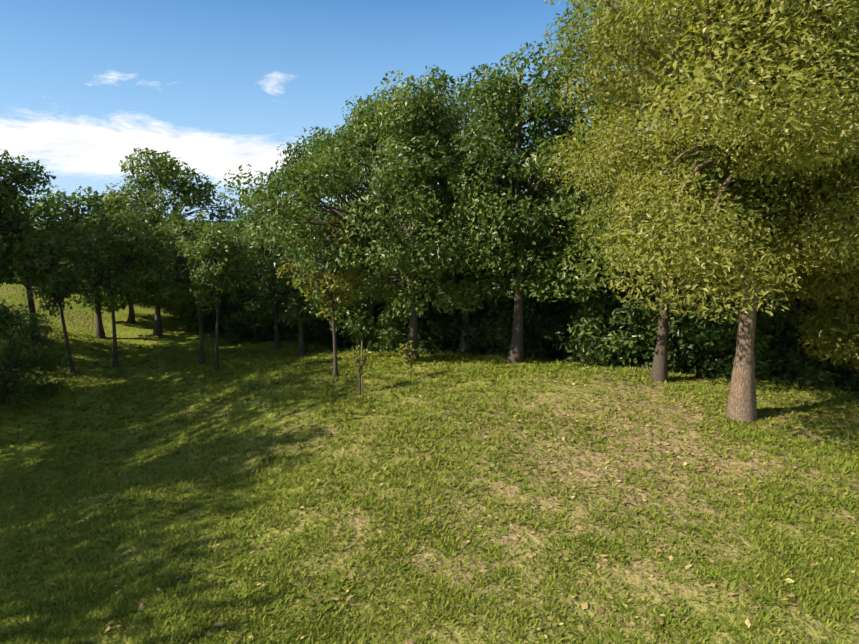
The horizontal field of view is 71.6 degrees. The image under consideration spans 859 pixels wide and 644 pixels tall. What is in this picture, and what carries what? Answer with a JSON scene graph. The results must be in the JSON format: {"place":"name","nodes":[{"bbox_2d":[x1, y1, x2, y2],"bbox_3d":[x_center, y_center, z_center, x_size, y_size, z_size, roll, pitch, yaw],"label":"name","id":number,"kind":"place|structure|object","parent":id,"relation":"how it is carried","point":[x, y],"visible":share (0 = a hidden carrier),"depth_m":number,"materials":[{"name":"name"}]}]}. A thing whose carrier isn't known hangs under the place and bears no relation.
{"place":"outdoors","nodes":[
{"label":"outdoors","id":0,"kind":"place"},
{"bbox_2d":[0,0,847,220],"label":"sky","id":1,"kind":"structure","parent":0,"point":[218,86],"materials":[{"name":"blue"}]},
{"bbox_2d":[0,221,858,643],"bbox_3d":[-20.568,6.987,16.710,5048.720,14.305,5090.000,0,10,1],"label":"ground","id":2,"kind":"structure","parent":0,"point":[82,323],"depth_m":10.00,"materials":[{"name":"green plant"}]},
{"bbox_2d":[0,265,24,284],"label":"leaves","id":3,"kind":"object","parent":2,"relation":"on","point":[16,275],"visible":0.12,"depth_m":43.88,"materials":[{"name":"green plant"}]},
{"bbox_2d":[2,197,41,246],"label":"tree","id":4,"kind":"object","parent":2,"relation":"on","point":[21,213],"depth_m":35.96,"materials":[{"name":"green plant"}]},
{"bbox_2d":[0,193,45,265],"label":"tree","id":5,"kind":"object","parent":2,"relation":"on","point":[29,231],"depth_m":22.76,"materials":[{"name":"green plant"}]},
{"bbox_2d":[0,298,70,405],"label":"bush","id":6,"kind":"object","parent":2,"relation":"on","point":[7,315],"depth_m":20.24,"materials":[{"name":"green plant"}]},
{"bbox_2d":[0,149,85,343],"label":"tree","id":7,"kind":"object","parent":2,"relation":"on","point":[6,166],"depth_m":23.63,"materials":[{"name":"green plant"}]},
{"bbox_2d":[9,230,90,372],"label":"tree","id":8,"kind":"object","parent":2,"relation":"on","point":[61,290],"depth_m":22.79,"materials":[{"name":"green plant"}]},
{"bbox_2d":[29,185,135,338],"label":"tree","id":9,"kind":"object","parent":2,"relation":"on","point":[96,199],"depth_m":26.43,"materials":[{"name":"green plant"}]},
{"bbox_2d":[63,208,162,367],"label":"tree","id":10,"kind":"object","parent":2,"relation":"on","point":[113,251],"depth_m":23.53,"materials":[{"name":"green plant"}]},
{"bbox_2d":[89,190,156,247],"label":"tree","id":11,"kind":"object","parent":2,"relation":"on","point":[138,208],"depth_m":39.93,"materials":[{"name":"green plant"}]},
{"bbox_2d":[57,256,191,323],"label":"tree","id":12,"kind":"object","parent":2,"relation":"on","point":[126,300],"depth_m":29.25,"materials":[{"name":"green plant"}]},
{"bbox_2d":[98,210,198,307],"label":"tree","id":13,"kind":"object","parent":2,"relation":"on","point":[154,232],"depth_m":35.16,"materials":[{"name":"green plant"}]},
{"bbox_2d":[99,147,243,336],"bbox_3d":[-12.491,-3.876,29.374,6.584,9.054,6.931,0,10,1],"label":"tree","id":14,"kind":"object","parent":2,"relation":"on","point":[177,172],"depth_m":27.42,"materials":[{"name":"green plant"}]},
{"bbox_2d":[161,288,227,329],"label":"shrub","id":15,"kind":"object","parent":2,"relation":"on","point":[184,319],"depth_m":30.89,"materials":[{"name":"green plant"}]},
{"bbox_2d":[137,209,253,363],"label":"tree","id":16,"kind":"object","parent":2,"relation":"on","point":[171,252],"depth_m":23.77,"materials":[{"name":"green plant"}]},
{"bbox_2d":[175,223,262,371],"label":"tree","id":17,"kind":"object","parent":2,"relation":"on","point":[209,281],"depth_m":22.86,"materials":[{"name":"green plant"}]},
{"bbox_2d":[167,239,296,303],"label":"tree","id":18,"kind":"object","parent":2,"relation":"on","point":[268,272],"depth_m":32.12,"materials":[{"name":"green plant"}]},
{"bbox_2d":[206,283,261,338],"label":"bush","id":19,"kind":"object","parent":2,"relation":"on","point":[224,300],"depth_m":30.23,"materials":[{"name":"green plant"}]},
{"bbox_2d":[217,207,277,246],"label":"tree","id":20,"kind":"object","parent":2,"relation":"on","point":[239,222],"depth_m":40.51,"materials":[{"name":"green plant"}]},
{"bbox_2d":[238,379,261,394],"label":"weed leaves","id":21,"kind":"object","parent":2,"relation":"on","point":[248,387],"visible":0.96,"depth_m":18.91,"materials":[{"name":"green plant"}]},
{"bbox_2d":[219,285,288,343],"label":"shrub","id":22,"kind":"object","parent":2,"relation":"on","point":[233,335],"depth_m":29.17,"materials":[{"name":"green plant"}]},
{"bbox_2d":[235,296,292,338],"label":"bush","id":23,"kind":"object","parent":2,"relation":"on","point":[255,319],"depth_m":29.80,"materials":[{"name":"green plant"}]},
{"bbox_2d":[237,175,296,348],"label":"tree","id":24,"kind":"object","parent":2,"relation":"on","point":[258,276],"depth_m":26.49,"materials":[{"name":"green plant"}]},
{"bbox_2d":[242,282,291,326],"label":"bush","id":25,"kind":"object","parent":2,"relation":"on","point":[257,292],"depth_m":31.34,"materials":[{"name":"green plant"}]},
{"bbox_2d":[246,286,310,341],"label":"bush","id":26,"kind":"object","parent":2,"relation":"on","point":[263,322],"depth_m":29.08,"materials":[{"name":"green plant"}]},
{"bbox_2d":[259,142,330,355],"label":"tree","id":27,"kind":"object","parent":2,"relation":"on","point":[289,152],"depth_m":24.20,"materials":[{"name":"green plant"}]},
{"bbox_2d":[277,286,320,339],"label":"shrub","id":28,"kind":"object","parent":2,"relation":"on","point":[290,333],"depth_m":29.00,"materials":[{"name":"green plant"}]},
{"bbox_2d":[279,291,332,338],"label":"bush","id":29,"kind":"object","parent":2,"relation":"on","point":[305,314],"depth_m":29.12,"materials":[{"name":"green plant"}]},
{"bbox_2d":[303,315,332,340],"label":"bush","id":30,"kind":"object","parent":2,"relation":"on","point":[305,328],"depth_m":28.04,"materials":[{"name":"green plant"}]},
{"bbox_2d":[275,212,365,376],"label":"tree","id":31,"kind":"object","parent":2,"relation":"on","point":[349,274],"depth_m":17.84,"materials":[{"name":"green plant"}]},
{"bbox_2d":[264,131,404,341],"bbox_3d":[-3.821,-3.572,26.612,6.218,9.551,7.308,0,10,1],"label":"tree","id":32,"kind":"object","parent":2,"relation":"on","point":[331,202],"depth_m":24.90,"materials":[{"name":"green plant"}]},
{"bbox_2d":[305,302,365,348],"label":"bush","id":33,"kind":"object","parent":2,"relation":"on","point":[323,340],"depth_m":26.19,"materials":[{"name":"green plant"}]},
{"bbox_2d":[216,70,484,360],"bbox_3d":[-2.298,-3.122,18.828,8.214,9.119,7.117,0,10,1],"label":"tree","id":34,"kind":"object","parent":2,"relation":"on","point":[313,175],"depth_m":17.50,"materials":[{"name":"green plant"}]},
{"bbox_2d":[276,92,440,350],"bbox_3d":[-2.291,-3.735,23.294,7.343,10.096,7.129,0,10,1],"label":"tree","id":35,"kind":"object","parent":2,"relation":"on","point":[315,303],"depth_m":22.33,"materials":[{"name":"green plant"}]},
{"bbox_2d":[342,345,375,394],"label":"sapling","id":36,"kind":"object","parent":2,"relation":"on","point":[355,360],"depth_m":15.49,"materials":[{"name":"green plant"}]},
{"bbox_2d":[361,340,362,393],"bbox_3d":[-1.746,1.240,15.453,0.056,1.550,0.044,0,10,1],"label":"wooden stake","id":37,"kind":"object","parent":2,"relation":"on","point":[362,362],"visible":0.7,"depth_m":15.40,"materials":[{"name":"brown wood"}]},
{"bbox_2d":[344,303,394,350],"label":"bush","id":38,"kind":"object","parent":2,"relation":"on","point":[357,335],"depth_m":24.09,"materials":[{"name":"green plant"}]},
{"bbox_2d":[342,296,407,350],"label":"bush","id":39,"kind":"object","parent":2,"relation":"on","point":[360,326],"depth_m":24.36,"materials":[{"name":"green plant"}]},
{"bbox_2d":[347,268,460,351],"bbox_3d":[0.195,-1.004,25.662,7.318,4.557,8.386,0,10,1],"label":"bush","id":40,"kind":"object","parent":2,"relation":"on","point":[406,337],"visible":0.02,"depth_m":23.69,"materials":[{"name":"green plant"}]},
{"bbox_2d":[393,341,421,378],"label":"sapling","id":41,"kind":"object","parent":2,"relation":"on","point":[406,357],"depth_m":16.75,"materials":[{"name":"green plant"}]},
{"bbox_2d":[375,293,444,353],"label":"bush","id":42,"kind":"object","parent":2,"relation":"on","point":[394,330],"depth_m":22.31,"materials":[{"name":"green plant"}]},
{"bbox_2d":[384,285,460,354],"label":"bush","id":43,"kind":"object","parent":2,"relation":"on","point":[443,319],"depth_m":21.76,"materials":[{"name":"green plant"}]},
{"bbox_2d":[0,318,858,643],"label":"grass tufts","id":44,"kind":"object","parent":2,"relation":"on","point":[158,610],"visible":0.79,"depth_m":9.30,"materials":[{"name":"green plant"}]},
{"bbox_2d":[12,357,858,643],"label":"fallen leaves","id":45,"kind":"object","parent":2,"relation":"on","point":[569,601],"visible":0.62,"depth_m":9.24,"materials":[{"name":"brown plant"}]},
{"bbox_2d":[420,283,457,350],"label":"bush","id":46,"kind":"object","parent":2,"relation":"on","point":[444,338],"depth_m":22.76,"materials":[{"name":"green plant"}]},
{"bbox_2d":[378,74,528,284],"bbox_3d":[1.572,-4.601,25.177,8.538,11.716,7.781,0,10,1],"label":"tree","id":47,"kind":"object","parent":2,"relation":"on","point":[459,105],"depth_m":24.85,"materials":[{"name":"green plant"}]},
{"bbox_2d":[418,286,507,354],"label":"bush","id":48,"kind":"object","parent":2,"relation":"on","point":[440,330],"depth_m":21.24,"materials":[{"name":"green plant"}]},
{"bbox_2d":[378,63,551,353],"bbox_3d":[1.298,-3.665,20.173,5.765,9.870,6.398,0,10,1],"label":"tree","id":49,"kind":"object","parent":2,"relation":"on","point":[443,77],"depth_m":18.85,"materials":[{"name":"green plant"}]},
{"bbox_2d":[450,306,488,349],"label":"bush","id":50,"kind":"object","parent":2,"relation":"on","point":[458,338],"depth_m":21.62,"materials":[{"name":"green plant"}]},
{"bbox_2d":[461,276,562,355],"bbox_3d":[3.282,-0.328,21.906,4.315,3.217,4.616,0,10,1],"label":"bush","id":51,"kind":"object","parent":2,"relation":"on","point":[492,312],"depth_m":20.41,"materials":[{"name":"green plant"}]},
{"bbox_2d":[432,41,610,363],"bbox_3d":[2.623,-3.318,17.997,5.506,9.397,5.368,6,12,31],"label":"tree","id":52,"kind":"object","parent":2,"relation":"on","point":[475,198],"depth_m":16.89,"materials":[{"name":"green plant"}]},
{"bbox_2d":[478,273,566,358],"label":"bush","id":53,"kind":"object","parent":2,"relation":"on","point":[496,330],"depth_m":20.06,"materials":[{"name":"green plant"}]},
{"bbox_2d":[494,270,575,358],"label":"bush","id":54,"kind":"object","parent":2,"relation":"on","point":[545,348],"depth_m":20.11,"materials":[{"name":"green plant"}]},
{"bbox_2d":[520,119,577,259],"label":"tree","id":55,"kind":"object","parent":2,"relation":"on","point":[537,181],"depth_m":37.02,"materials":[{"name":"green plant"}]},
{"bbox_2d":[481,264,623,356],"bbox_3d":[4.741,-0.342,20.673,6.318,3.583,5.315,0,10,1],"label":"bush","id":56,"kind":"object","parent":2,"relation":"on","point":[539,331],"depth_m":18.98,"materials":[{"name":"green plant"}]},
{"bbox_2d":[510,81,637,353],"bbox_3d":[4.651,-3.363,19.581,4.506,9.392,5.508,0,10,1],"label":"tree","id":57,"kind":"object","parent":2,"relation":"on","point":[533,171],"depth_m":18.75,"materials":[{"name":"green plant"}]},
{"bbox_2d":[539,278,633,358],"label":"bush","id":58,"kind":"object","parent":2,"relation":"on","point":[551,312],"depth_m":19.60,"materials":[{"name":"green plant"}]},
{"bbox_2d":[567,281,682,367],"bbox_3d":[5.834,0.033,18.123,3.506,2.689,3.282,0,10,1],"label":"bush","id":59,"kind":"object","parent":2,"relation":"on","point":[627,343],"depth_m":17.43,"materials":[{"name":"green plant"}]},
{"bbox_2d":[565,270,710,370],"bbox_3d":[6.369,-0.179,18.182,4.770,3.067,4.488,0,10,1],"label":"bush","id":60,"kind":"object","parent":2,"relation":"on","point":[636,316],"depth_m":17.07,"materials":[{"name":"green plant"}]},
{"bbox_2d":[621,296,729,368],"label":"bush","id":61,"kind":"object","parent":2,"relation":"on","point":[652,346],"depth_m":16.48,"materials":[{"name":"green plant"}]},
{"bbox_2d":[529,0,826,382],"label":"tree","id":62,"kind":"object","parent":2,"relation":"on","point":[599,254],"depth_m":14.16,"materials":[{"name":"green plant"}]},
{"bbox_2d":[631,287,739,379],"bbox_3d":[7.630,0.225,16.988,3.467,2.436,2.990,0,10,1],"label":"bush","id":63,"kind":"object","parent":2,"relation":"on","point":[702,372],"depth_m":16.34,"materials":[{"name":"green plant"}]},
{"bbox_2d":[638,254,758,306],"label":"tree","id":64,"kind":"object","parent":2,"relation":"on","point":[692,286],"depth_m":17.35,"materials":[{"name":"green plant"}]},
{"bbox_2d":[542,0,858,422],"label":"tree","id":65,"kind":"object","parent":2,"relation":"on","point":[823,147],"depth_m":9.85,"materials":[{"name":"green plant"}]},
{"bbox_2d":[659,284,789,377],"bbox_3d":[8.028,0.008,16.992,3.256,3.013,4.243,-4,11,-23],"label":"bush","id":66,"kind":"object","parent":2,"relation":"on","point":[717,331],"depth_m":15.83,"materials":[{"name":"green plant"}]},
{"bbox_2d":[694,292,806,380],"bbox_3d":[8.980,0.189,16.497,3.502,2.732,3.497,0,10,1],"label":"bush","id":67,"kind":"object","parent":2,"relation":"on","point":[762,322],"depth_m":15.52,"materials":[{"name":"green plant"}]},
{"bbox_2d":[755,325,795,377],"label":"bush","id":68,"kind":"object","parent":2,"relation":"on","point":[776,365],"depth_m":15.72,"materials":[{"name":"green plant"}]},
{"bbox_2d":[758,317,820,381],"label":"bush","id":69,"kind":"object","parent":2,"relation":"on","point":[789,373],"depth_m":15.38,"materials":[{"name":"green plant"}]},
{"bbox_2d":[759,241,856,377],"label":"tree","id":70,"kind":"object","parent":2,"relation":"on","point":[800,294],"depth_m":16.45,"materials":[{"name":"green plant"}]},
{"bbox_2d":[770,273,849,316],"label":"bush","id":71,"kind":"object","parent":2,"relation":"on","point":[798,301],"depth_m":15.94,"materials":[{"name":"green plant"}]},
{"bbox_2d":[784,339,858,390],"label":"bush","id":72,"kind":"object","parent":2,"relation":"on","point":[822,373],"depth_m":14.88,"materials":[{"name":"green plant"}]},
{"bbox_2d":[786,310,858,373],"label":"bush","id":73,"kind":"object","parent":2,"relation":"on","point":[844,364],"depth_m":14.88,"materials":[{"name":"green plant"}]},
{"bbox_2d":[809,285,858,387],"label":"bush","id":74,"kind":"object","parent":2,"relation":"on","point":[843,375],"depth_m":14.67,"materials":[{"name":"green plant"}]},
{"bbox_2d":[759,195,858,373],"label":"tree","id":75,"kind":"object","parent":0,"point":[838,330],"depth_m":12.57,"materials":[{"name":"green plant"}]}
]}

